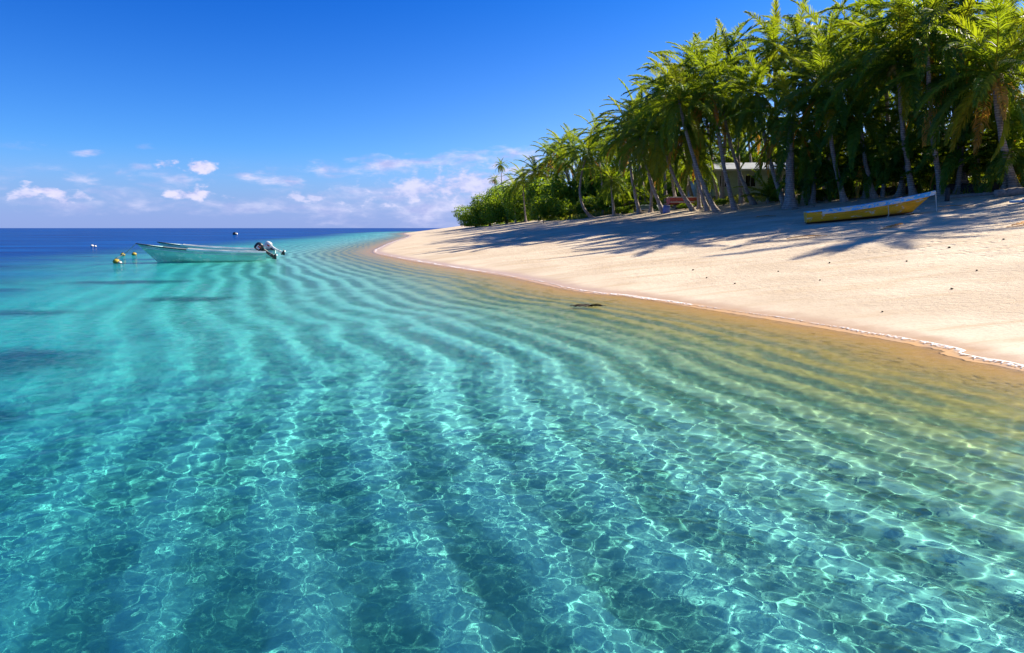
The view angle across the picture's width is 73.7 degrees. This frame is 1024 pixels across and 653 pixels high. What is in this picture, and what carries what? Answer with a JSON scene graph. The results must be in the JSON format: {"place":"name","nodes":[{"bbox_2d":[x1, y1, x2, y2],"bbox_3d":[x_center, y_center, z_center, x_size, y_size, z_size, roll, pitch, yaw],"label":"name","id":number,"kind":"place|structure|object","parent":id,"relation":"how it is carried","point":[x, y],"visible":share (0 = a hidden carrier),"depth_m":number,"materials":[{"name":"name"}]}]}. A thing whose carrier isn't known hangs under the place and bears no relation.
{"place":"outdoors","nodes":[
{"label":"outdoors","id":0,"kind":"place"},
{"bbox_2d":[0,228,1023,652],"bbox_3d":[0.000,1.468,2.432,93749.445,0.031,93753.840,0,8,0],"label":"water","id":1,"kind":"structure","parent":0,"point":[330,440],"depth_m":5.19,"materials":[{"name":"liquid"}]},
{"bbox_2d":[136,242,277,261],"bbox_3d":[-16.678,-4.084,37.660,7.120,1.156,1.924,-3,9,-23],"label":"motorboat","id":2,"kind":"object","parent":1,"relation":"on","point":[170,254],"visible":0.91,"depth_m":36.87,"materials":[{"name":"teal paint"}]},
{"bbox_2d":[157,241,285,256],"bbox_3d":[-17.807,-4.718,42.120,7.312,1.134,1.924,-2,8,-17],"label":"motorboat","id":3,"kind":"object","parent":1,"relation":"on","point":[268,245],"visible":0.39,"depth_m":41.56,"materials":[{"name":"white paint"}]},
{"bbox_2d":[571,304,605,306],"bbox_3d":[1.760,-0.493,15.768,0.844,0.055,0.259,0,8,0],"label":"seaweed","id":4,"kind":"object","parent":1,"relation":"in","point":[585,305],"visible":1,"depth_m":15.72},
{"bbox_2d":[376,237,1022,366],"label":"wave foam","id":5,"kind":"object","parent":1,"relation":"on","point":[962,350],"visible":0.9,"depth_m":12.34,"materials":[{"name":"white"}]},
{"bbox_2d":[0,0,1023,227],"label":"sky","id":6,"kind":"structure","parent":0,"point":[114,113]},
{"bbox_2d":[373,187,1023,370],"bbox_3d":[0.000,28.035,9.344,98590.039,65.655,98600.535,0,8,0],"label":"ground","id":7,"kind":"structure","parent":0,"point":[867,274],"depth_m":21.63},
{"bbox_2d":[451,205,491,226],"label":"broadleaf tree","id":8,"kind":"object","parent":7,"relation":"on","point":[465,218],"visible":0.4,"depth_m":163.17,"materials":[{"name":"green plant"}]},
{"bbox_2d":[469,192,503,225],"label":"broadleaf tree","id":9,"kind":"object","parent":7,"relation":"on","point":[476,204],"visible":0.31,"depth_m":156.78,"materials":[{"name":"green plant"}]},
{"bbox_2d":[479,186,522,223],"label":"broadleaf tree","id":10,"kind":"object","parent":7,"relation":"on","point":[495,211],"visible":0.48,"depth_m":147.97,"materials":[{"name":"green plant"}]},
{"bbox_2d":[493,157,509,184],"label":"coconut palm","id":11,"kind":"object","parent":7,"relation":"on","point":[501,167],"visible":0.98,"depth_m":185.36,"materials":[{"name":"green plant"}]},
{"bbox_2d":[494,173,521,222],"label":"coconut palm","id":12,"kind":"object","parent":7,"relation":"on","point":[507,186],"visible":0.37,"depth_m":136.80,"materials":[{"name":"green plant"}]},
{"bbox_2d":[499,186,531,221],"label":"broadleaf tree","id":13,"kind":"object","parent":7,"relation":"on","point":[518,209],"visible":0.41,"depth_m":137.10,"materials":[{"name":"green plant"}]},
{"bbox_2d":[503,162,530,221],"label":"coconut palm","id":14,"kind":"object","parent":7,"relation":"on","point":[518,185],"visible":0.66,"depth_m":129.44,"materials":[{"name":"green plant"}]},
{"bbox_2d":[513,155,549,220],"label":"coconut palm","id":15,"kind":"object","parent":7,"relation":"on","point":[535,170],"visible":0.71,"depth_m":120.75,"materials":[{"name":"green plant"}]},
{"bbox_2d":[525,176,553,217],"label":"shrub","id":16,"kind":"object","parent":7,"relation":"on","point":[534,188],"visible":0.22,"depth_m":103.47,"materials":[{"name":"green plant"}]},
{"bbox_2d":[528,194,558,222],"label":"shrub","id":17,"kind":"object","parent":7,"relation":"on","point":[543,206],"visible":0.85,"depth_m":87.70,"materials":[{"name":"green plant"}]},
{"bbox_2d":[525,139,566,215],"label":"coconut palm","id":18,"kind":"object","parent":7,"relation":"on","point":[547,164],"visible":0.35,"depth_m":121.33,"materials":[{"name":"green plant"}]},
{"bbox_2d":[539,158,574,181],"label":"coconut palm","id":19,"kind":"object","parent":7,"relation":"on","point":[550,177],"visible":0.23,"depth_m":113.88,"materials":[{"name":"green plant"}]},
{"bbox_2d":[536,129,581,163],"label":"coconut palm","id":20,"kind":"object","parent":7,"relation":"on","point":[557,141],"visible":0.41,"depth_m":112.34,"materials":[{"name":"green plant"}]},
{"bbox_2d":[538,141,585,188],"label":"coconut palm","id":21,"kind":"object","parent":7,"relation":"on","point":[559,165],"visible":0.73,"depth_m":97.25,"materials":[{"name":"green plant"}]},
{"bbox_2d":[541,175,590,214],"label":"shrub","id":22,"kind":"object","parent":7,"relation":"on","point":[559,189],"visible":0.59,"depth_m":97.09,"materials":[{"name":"green plant"}]},
{"bbox_2d":[545,122,588,178],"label":"coconut palm","id":23,"kind":"object","parent":7,"relation":"on","point":[570,143],"visible":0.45,"depth_m":108.33,"materials":[{"name":"green plant"}]},
{"bbox_2d":[550,198,588,217],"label":"shrub","id":24,"kind":"object","parent":7,"relation":"on","point":[561,210],"visible":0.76,"depth_m":86.79,"materials":[{"name":"green plant"}]},
{"bbox_2d":[552,125,620,217],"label":"coconut palm","id":25,"kind":"object","parent":7,"relation":"on","point":[589,157],"visible":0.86,"depth_m":75.04,"materials":[{"name":"green plant"}]},
{"bbox_2d":[575,196,600,212],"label":"shrub","id":26,"kind":"object","parent":7,"relation":"on","point":[588,200],"visible":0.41,"depth_m":85.86,"materials":[{"name":"green plant"}]},
{"bbox_2d":[570,109,616,187],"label":"coconut palm","id":27,"kind":"object","parent":7,"relation":"on","point":[599,127],"visible":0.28,"depth_m":92.81,"materials":[{"name":"green plant"}]},
{"bbox_2d":[569,155,619,212],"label":"palm tree","id":28,"kind":"object","parent":7,"relation":"on","point":[590,187],"visible":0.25,"depth_m":96.77,"materials":[{"name":"green plant"}]},
{"bbox_2d":[575,185,619,215],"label":"young palm","id":29,"kind":"object","parent":7,"relation":"on","point":[598,202],"visible":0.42,"depth_m":80.00,"materials":[{"name":"green plant"}]},
{"bbox_2d":[581,157,631,216],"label":"coconut palm","id":30,"kind":"object","parent":7,"relation":"on","point":[611,185],"visible":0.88,"depth_m":69.23,"materials":[{"name":"green plant"}]},
{"bbox_2d":[589,116,627,181],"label":"coconut palm","id":31,"kind":"object","parent":7,"relation":"on","point":[619,161],"visible":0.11,"depth_m":89.42,"materials":[{"name":"green plant"}]},
{"bbox_2d":[592,171,630,195],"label":"shrub","id":32,"kind":"object","parent":7,"relation":"on","point":[599,186],"visible":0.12,"depth_m":96.36,"materials":[{"name":"green plant"}]},
{"bbox_2d":[583,95,650,213],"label":"coconut palm","id":33,"kind":"object","parent":7,"relation":"on","point":[621,144],"visible":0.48,"depth_m":63.05,"materials":[{"name":"green plant"}]},
{"bbox_2d":[597,185,639,210],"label":"shrub","id":34,"kind":"object","parent":7,"relation":"on","point":[603,207],"visible":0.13,"depth_m":79.12,"materials":[{"name":"green plant"}]},
{"bbox_2d":[596,78,647,201],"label":"coconut palm","id":35,"kind":"object","parent":7,"relation":"on","point":[618,111],"visible":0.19,"depth_m":78.61,"materials":[{"name":"green plant"}]},
{"bbox_2d":[596,180,649,213],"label":"young palm","id":36,"kind":"object","parent":7,"relation":"on","point":[619,203],"visible":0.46,"depth_m":73.28,"materials":[{"name":"green plant"}]},
{"bbox_2d":[615,206,633,214],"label":"shrub","id":37,"kind":"object","parent":7,"relation":"on","point":[624,210],"visible":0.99,"depth_m":70.53,"materials":[{"name":"green plant"}]},
{"bbox_2d":[588,86,684,213],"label":"coconut palm","id":38,"kind":"object","parent":7,"relation":"on","point":[625,156],"visible":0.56,"depth_m":55.44,"materials":[{"name":"green plant"}]},
{"bbox_2d":[611,80,670,197],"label":"coconut palm","id":39,"kind":"object","parent":7,"relation":"on","point":[636,101],"visible":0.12,"depth_m":68.98,"materials":[{"name":"green plant"}]},
{"bbox_2d":[616,131,682,212],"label":"coconut palm","id":40,"kind":"object","parent":7,"relation":"on","point":[638,180],"visible":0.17,"depth_m":63.05,"materials":[{"name":"green plant"}]},
{"bbox_2d":[621,63,677,204],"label":"coconut palm","id":41,"kind":"object","parent":7,"relation":"on","point":[646,87],"visible":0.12,"depth_m":67.33,"materials":[{"name":"green plant"}]},
{"bbox_2d":[625,181,678,210],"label":"young palm","id":42,"kind":"object","parent":7,"relation":"on","point":[647,197],"visible":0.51,"depth_m":66.41,"materials":[{"name":"green plant"}]},
{"bbox_2d":[613,97,699,210],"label":"coconut palm","id":43,"kind":"object","parent":7,"relation":"on","point":[652,138],"visible":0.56,"depth_m":53.09,"materials":[{"name":"green plant"}]},
{"bbox_2d":[655,178,677,202],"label":"shrub","id":44,"kind":"object","parent":7,"relation":"on","point":[668,182],"visible":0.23,"depth_m":76.59,"materials":[{"name":"green plant"}]},
{"bbox_2d":[626,51,707,196],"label":"coconut palm","id":45,"kind":"object","parent":7,"relation":"on","point":[664,61],"visible":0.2,"depth_m":62.64,"materials":[{"name":"green plant"}]},
{"bbox_2d":[640,133,701,208],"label":"coconut palm","id":46,"kind":"object","parent":7,"relation":"on","point":[660,182],"visible":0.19,"depth_m":60.41,"materials":[{"name":"green plant"}]},
{"bbox_2d":[620,57,736,212],"bbox_3d":[11.710,-13.252,48.244,7.835,11.120,8.077,3,9,21],"label":"coconut palm","id":47,"kind":"object","parent":7,"relation":"on","point":[678,89],"visible":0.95,"depth_m":47.86,"materials":[{"name":"green plant"}]},
{"bbox_2d":[644,32,714,196],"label":"coconut palm","id":48,"kind":"object","parent":7,"relation":"on","point":[681,60],"visible":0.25,"depth_m":61.15,"materials":[{"name":"green plant"}]},
{"bbox_2d":[666,197,705,204],"bbox_3d":[15.559,-11.161,60.718,3.404,0.702,1.394,-1,4,-4],"label":"red boat","id":49,"kind":"object","parent":7,"relation":"on","point":[674,200],"visible":0.53,"depth_m":60.14,"materials":[{"name":"paint"}]},
{"bbox_2d":[643,93,738,210],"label":"coconut palm","id":50,"kind":"object","parent":7,"relation":"on","point":[690,164],"visible":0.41,"depth_m":52.19,"materials":[{"name":"green plant"}]},
{"bbox_2d":[658,126,737,209],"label":"coconut palm","id":51,"kind":"object","parent":7,"relation":"on","point":[707,170],"visible":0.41,"depth_m":54.56,"materials":[{"name":"green plant"}]},
{"bbox_2d":[688,180,712,197],"bbox_3d":[18.566,-12.976,65.967,3.000,2.000,2.900,-1,8,-6],"label":"blue hut","id":52,"kind":"object","parent":7,"relation":"on","point":[694,188],"visible":0.1,"depth_m":64.89,"materials":[{"name":"metal"}]},
{"bbox_2d":[652,32,750,199],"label":"coconut palm","id":53,"kind":"object","parent":7,"relation":"on","point":[695,71],"visible":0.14,"depth_m":59.24,"materials":[{"name":"green plant"}]},
{"bbox_2d":[647,28,759,209],"bbox_3d":[14.277,-14.182,48.568,7.476,12.548,7.973,6,10,34],"label":"coconut palm","id":54,"kind":"object","parent":7,"relation":"on","point":[710,73],"visible":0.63,"depth_m":47.46,"materials":[{"name":"green plant"}]},
{"bbox_2d":[679,129,732,174],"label":"coconut palm","id":55,"kind":"object","parent":7,"relation":"on","point":[718,157],"visible":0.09,"depth_m":72.71,"materials":[{"name":"green plant"}]},
{"bbox_2d":[715,198,729,205],"bbox_3d":[16.968,-9.987,55.176,1.135,0.906,1.399,-3,9,-20],"label":"shrub","id":56,"kind":"object","parent":7,"relation":"on","point":[722,201],"visible":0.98,"depth_m":54.98,"materials":[{"name":"green plant"}]},
{"bbox_2d":[690,154,756,179],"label":"shrub","id":57,"kind":"object","parent":7,"relation":"on","point":[731,160],"visible":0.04,"depth_m":78.99,"materials":[{"name":"green plant"}]},
{"bbox_2d":[680,69,770,204],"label":"coconut palm","id":58,"kind":"object","parent":7,"relation":"on","point":[725,126],"visible":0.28,"depth_m":51.24,"materials":[{"name":"green plant"}]},
{"bbox_2d":[679,17,776,198],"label":"coconut palm","id":59,"kind":"object","parent":7,"relation":"on","point":[727,39],"visible":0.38,"depth_m":54.99,"materials":[{"name":"green plant"}]},
{"bbox_2d":[712,127,756,162],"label":"coconut palm","id":60,"kind":"object","parent":7,"relation":"on","point":[728,149],"visible":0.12,"depth_m":79.06,"materials":[{"name":"green plant"}]},
{"bbox_2d":[720,142,760,162],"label":"shrub","id":61,"kind":"object","parent":7,"relation":"on","point":[756,156],"visible":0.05,"depth_m":78.67,"materials":[{"name":"green plant"}]},
{"bbox_2d":[692,47,789,203],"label":"coconut palm","id":62,"kind":"object","parent":7,"relation":"on","point":[741,200],"visible":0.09,"depth_m":53.23,"materials":[{"name":"green plant"}]},
{"bbox_2d":[703,162,797,197],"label":"beach house","id":63,"kind":"structure","parent":7,"relation":"on","point":[746,168],"depth_m":62.94,"materials":[{"name":"brown wood"}]},
{"bbox_2d":[745,175,756,186],"bbox_3d":[21.957,-13.383,62.855,1.060,1.125,0.165,1,8,7],"label":"window","id":64,"kind":"structure","parent":63,"relation":"in","point":[749,180],"depth_m":62.90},
{"bbox_2d":[721,91,786,162],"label":"coconut palm","id":65,"kind":"object","parent":7,"relation":"on","point":[759,147],"visible":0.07,"depth_m":70.18,"materials":[{"name":"green plant"}]},
{"bbox_2d":[701,40,810,206],"bbox_3d":[16.171,-13.258,45.729,7.055,11.122,6.113,2,8,14],"label":"coconut palm","id":66,"kind":"object","parent":7,"relation":"on","point":[758,100],"visible":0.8,"depth_m":44.80,"materials":[{"name":"green plant"}]},
{"bbox_2d":[732,114,787,162],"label":"coconut palm","id":67,"kind":"object","parent":7,"relation":"on","point":[755,153],"visible":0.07,"depth_m":75.22,"materials":[{"name":"green plant"}]},
{"bbox_2d":[733,169,796,202],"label":"young palm","id":68,"kind":"object","parent":7,"relation":"on","point":[767,191],"visible":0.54,"depth_m":51.63,"materials":[{"name":"green plant"}]},
{"bbox_2d":[708,0,827,191],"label":"coconut palm","id":69,"kind":"object","parent":7,"relation":"on","point":[770,35],"visible":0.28,"depth_m":56.19,"materials":[{"name":"green plant"}]},
{"bbox_2d":[544,177,1022,220],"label":"grass","id":70,"kind":"structure","parent":7,"relation":"on","point":[761,198],"depth_m":60.19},
{"bbox_2d":[721,65,865,208],"bbox_3d":[17.853,-12.031,43.664,8.628,9.557,7.846,6,10,37],"label":"coconut palm","id":71,"kind":"object","parent":7,"relation":"on","point":[783,137],"visible":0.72,"depth_m":43.52,"materials":[{"name":"green plant"}]},
{"bbox_2d":[751,0,841,86],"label":"coconut palm","id":72,"kind":"object","parent":7,"relation":"on","point":[794,24],"visible":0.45,"depth_m":53.07,"materials":[{"name":"green plant"}]},
{"bbox_2d":[763,159,838,202],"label":"young palm","id":73,"kind":"object","parent":7,"relation":"on","point":[818,177],"visible":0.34,"depth_m":45.57,"materials":[{"name":"green plant"}]},
{"bbox_2d":[748,32,858,199],"bbox_3d":[20.447,-14.553,48.144,7.826,11.888,8.079,6,10,37],"label":"coconut palm","id":74,"kind":"object","parent":7,"relation":"on","point":[797,67],"visible":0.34,"depth_m":47.72,"materials":[{"name":"green plant"}]},
{"bbox_2d":[764,111,861,205],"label":"coconut palm","id":75,"kind":"object","parent":7,"relation":"on","point":[810,172],"visible":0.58,"depth_m":44.05,"materials":[{"name":"green plant"}]},
{"bbox_2d":[801,189,827,200],"bbox_3d":[20.483,-8.877,46.355,1.572,1.153,1.849,0,8,0],"label":"shrub","id":76,"kind":"object","parent":7,"relation":"on","point":[818,196],"visible":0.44,"depth_m":45.73,"materials":[{"name":"green plant"}]},
{"bbox_2d":[771,128,876,198],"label":"young palm","id":77,"kind":"object","parent":7,"relation":"on","point":[821,180],"visible":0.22,"depth_m":44.45,"materials":[{"name":"green plant"}]},
{"bbox_2d":[766,0,889,187],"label":"coconut palm","id":78,"kind":"object","parent":7,"relation":"on","point":[831,30],"visible":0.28,"depth_m":48.68,"materials":[{"name":"green plant"}]},
{"bbox_2d":[766,26,897,201],"bbox_3d":[19.314,-12.412,42.425,7.731,10.041,7.598,0,8,0],"label":"coconut palm","id":79,"kind":"object","parent":7,"relation":"on","point":[817,60],"visible":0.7,"depth_m":41.02,"materials":[{"name":"green plant"}]},
{"bbox_2d":[801,0,892,154],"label":"coconut palm","id":80,"kind":"object","parent":7,"relation":"on","point":[850,46],"visible":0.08,"depth_m":51.01,"materials":[{"name":"green plant"}]},
{"bbox_2d":[843,179,858,194],"bbox_3d":[22.945,-9.403,46.218,1.470,1.603,1.790,0,8,0],"label":"shrub","id":81,"kind":"object","parent":7,"relation":"on","point":[849,186],"visible":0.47,"depth_m":45.88,"materials":[{"name":"green plant"}]},
{"bbox_2d":[794,27,911,184],"bbox_3d":[22.505,-14.078,45.506,8.136,11.274,8.072,0,8,0],"label":"coconut palm","id":82,"kind":"object","parent":7,"relation":"on","point":[852,71],"visible":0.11,"depth_m":44.37,"materials":[{"name":"green plant"}]},
{"bbox_2d":[789,71,928,198],"bbox_3d":[20.931,-11.588,41.592,7.666,8.233,7.432,3,9,20],"label":"coconut palm","id":83,"kind":"object","parent":7,"relation":"on","point":[852,148],"visible":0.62,"depth_m":40.67,"materials":[{"name":"green plant"}]},
{"bbox_2d":[804,190,935,223],"bbox_3d":[16.908,-5.580,32.364,5.567,1.040,1.859,-4,8,19],"label":"beached boat","id":84,"kind":"object","parent":7,"relation":"on","point":[902,205],"visible":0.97,"depth_m":31.75,"materials":[{"name":"yellow paint"}]},
{"bbox_2d":[816,104,930,198],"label":"coconut palm","id":85,"kind":"object","parent":7,"relation":"on","point":[866,188],"visible":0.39,"depth_m":42.01,"materials":[{"name":"green plant"}]},
{"bbox_2d":[814,0,938,185],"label":"coconut palm","id":86,"kind":"object","parent":7,"relation":"on","point":[877,18],"visible":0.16,"depth_m":44.67,"materials":[{"name":"green plant"}]},
{"bbox_2d":[816,130,945,199],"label":"young palm","id":87,"kind":"object","parent":7,"relation":"on","point":[861,148],"visible":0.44,"depth_m":41.91,"materials":[{"name":"green plant"}]},
{"bbox_2d":[854,184,921,194],"bbox_3d":[24.133,-8.745,44.215,0.697,0.696,4.625,-4,9,-24],"label":"shrub","id":88,"kind":"object","parent":7,"relation":"on","point":[891,189],"visible":0.23,"depth_m":43.55,"materials":[{"name":"green plant"}]},
{"bbox_2d":[812,0,965,195],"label":"coconut palm","id":89,"kind":"object","parent":7,"relation":"on","point":[909,85],"visible":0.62,"depth_m":38.23,"materials":[{"name":"green plant"}]},
{"bbox_2d":[863,92,925,182],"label":"coconut palm","id":90,"kind":"object","parent":7,"relation":"on","point":[894,103],"visible":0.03,"depth_m":49.53,"materials":[{"name":"green plant"}]},
{"bbox_2d":[842,102,953,196],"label":"coconut palm","id":91,"kind":"object","parent":7,"relation":"on","point":[887,174],"visible":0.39,"depth_m":40.66,"materials":[{"name":"green plant"}]},
{"bbox_2d":[840,133,971,194],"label":"young palm","id":92,"kind":"object","parent":7,"relation":"on","point":[899,170],"visible":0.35,"depth_m":40.87,"materials":[{"name":"green plant"}]},
{"bbox_2d":[858,0,988,147],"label":"coconut palm","id":93,"kind":"object","parent":7,"relation":"on","point":[955,4],"visible":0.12,"depth_m":42.23,"materials":[{"name":"green plant"}]},
{"bbox_2d":[827,0,1023,195],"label":"coconut palm","id":94,"kind":"object","parent":7,"relation":"on","point":[959,57],"visible":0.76,"depth_m":35.98,"materials":[{"name":"green plant"}]},
{"bbox_2d":[848,0,1023,183],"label":"coconut palm","id":95,"kind":"object","parent":7,"relation":"on","point":[940,98],"visible":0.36,"depth_m":36.93,"materials":[{"name":"green plant"}]},
{"bbox_2d":[896,132,997,185],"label":"young palm","id":96,"kind":"object","parent":7,"relation":"on","point":[966,168],"visible":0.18,"depth_m":39.28,"materials":[{"name":"green plant"}]},
{"bbox_2d":[885,0,1023,187],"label":"coconut palm","id":97,"kind":"object","parent":7,"relation":"on","point":[995,79],"visible":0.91,"depth_m":34.01,"materials":[{"name":"green plant"}]},
{"bbox_2d":[891,109,1018,194],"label":"coconut palm","id":98,"kind":"object","parent":7,"relation":"on","point":[950,164],"visible":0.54,"depth_m":37.68,"materials":[{"name":"green plant"}]},
{"bbox_2d":[894,23,1023,182],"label":"coconut palm","id":99,"kind":"object","parent":7,"relation":"on","point":[1009,143],"visible":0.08,"depth_m":37.30,"materials":[{"name":"green plant"}]},
{"bbox_2d":[929,182,998,193],"bbox_3d":[25.388,-7.721,38.485,0.740,0.732,3.413,-4,9,-28],"label":"shrub","id":100,"kind":"object","parent":7,"relation":"on","point":[995,186],"visible":0.3,"depth_m":37.93,"materials":[{"name":"green plant"}]},
{"bbox_2d":[911,0,1023,180],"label":"coconut palm","id":101,"kind":"object","parent":7,"relation":"on","point":[983,11],"visible":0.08,"depth_m":43.34,"materials":[{"name":"green plant"}]},
{"bbox_2d":[950,192,993,198],"bbox_3d":[24.389,-6.801,35.453,2.916,0.376,0.304,6,10,36],"label":"fallen log","id":102,"kind":"object","parent":7,"relation":"on","point":[970,195],"visible":0.61,"depth_m":35.65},
{"bbox_2d":[940,102,1023,192],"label":"coconut palm","id":103,"kind":"object","parent":7,"relation":"on","point":[1013,154],"visible":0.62,"depth_m":35.66,"materials":[{"name":"green plant"}]},
{"bbox_2d":[940,114,1023,185],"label":"young palm","id":104,"kind":"object","parent":7,"relation":"on","point":[988,156],"visible":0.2,"depth_m":36.16,"materials":[{"name":"green plant"}]},
{"bbox_2d":[942,0,1023,178],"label":"coconut palm","id":105,"kind":"object","parent":7,"relation":"on","point":[1015,8],"visible":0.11,"depth_m":37.73,"materials":[{"name":"green plant"}]},
{"bbox_2d":[947,72,1023,176],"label":"coconut palm","id":106,"kind":"object","parent":7,"relation":"on","point":[1022,88],"visible":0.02,"depth_m":38.02,"materials":[{"name":"green plant"}]},
{"bbox_2d":[994,187,1023,197],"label":"fallen log","id":107,"kind":"object","parent":7,"relation":"on","point":[1014,191],"visible":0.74,"depth_m":33.82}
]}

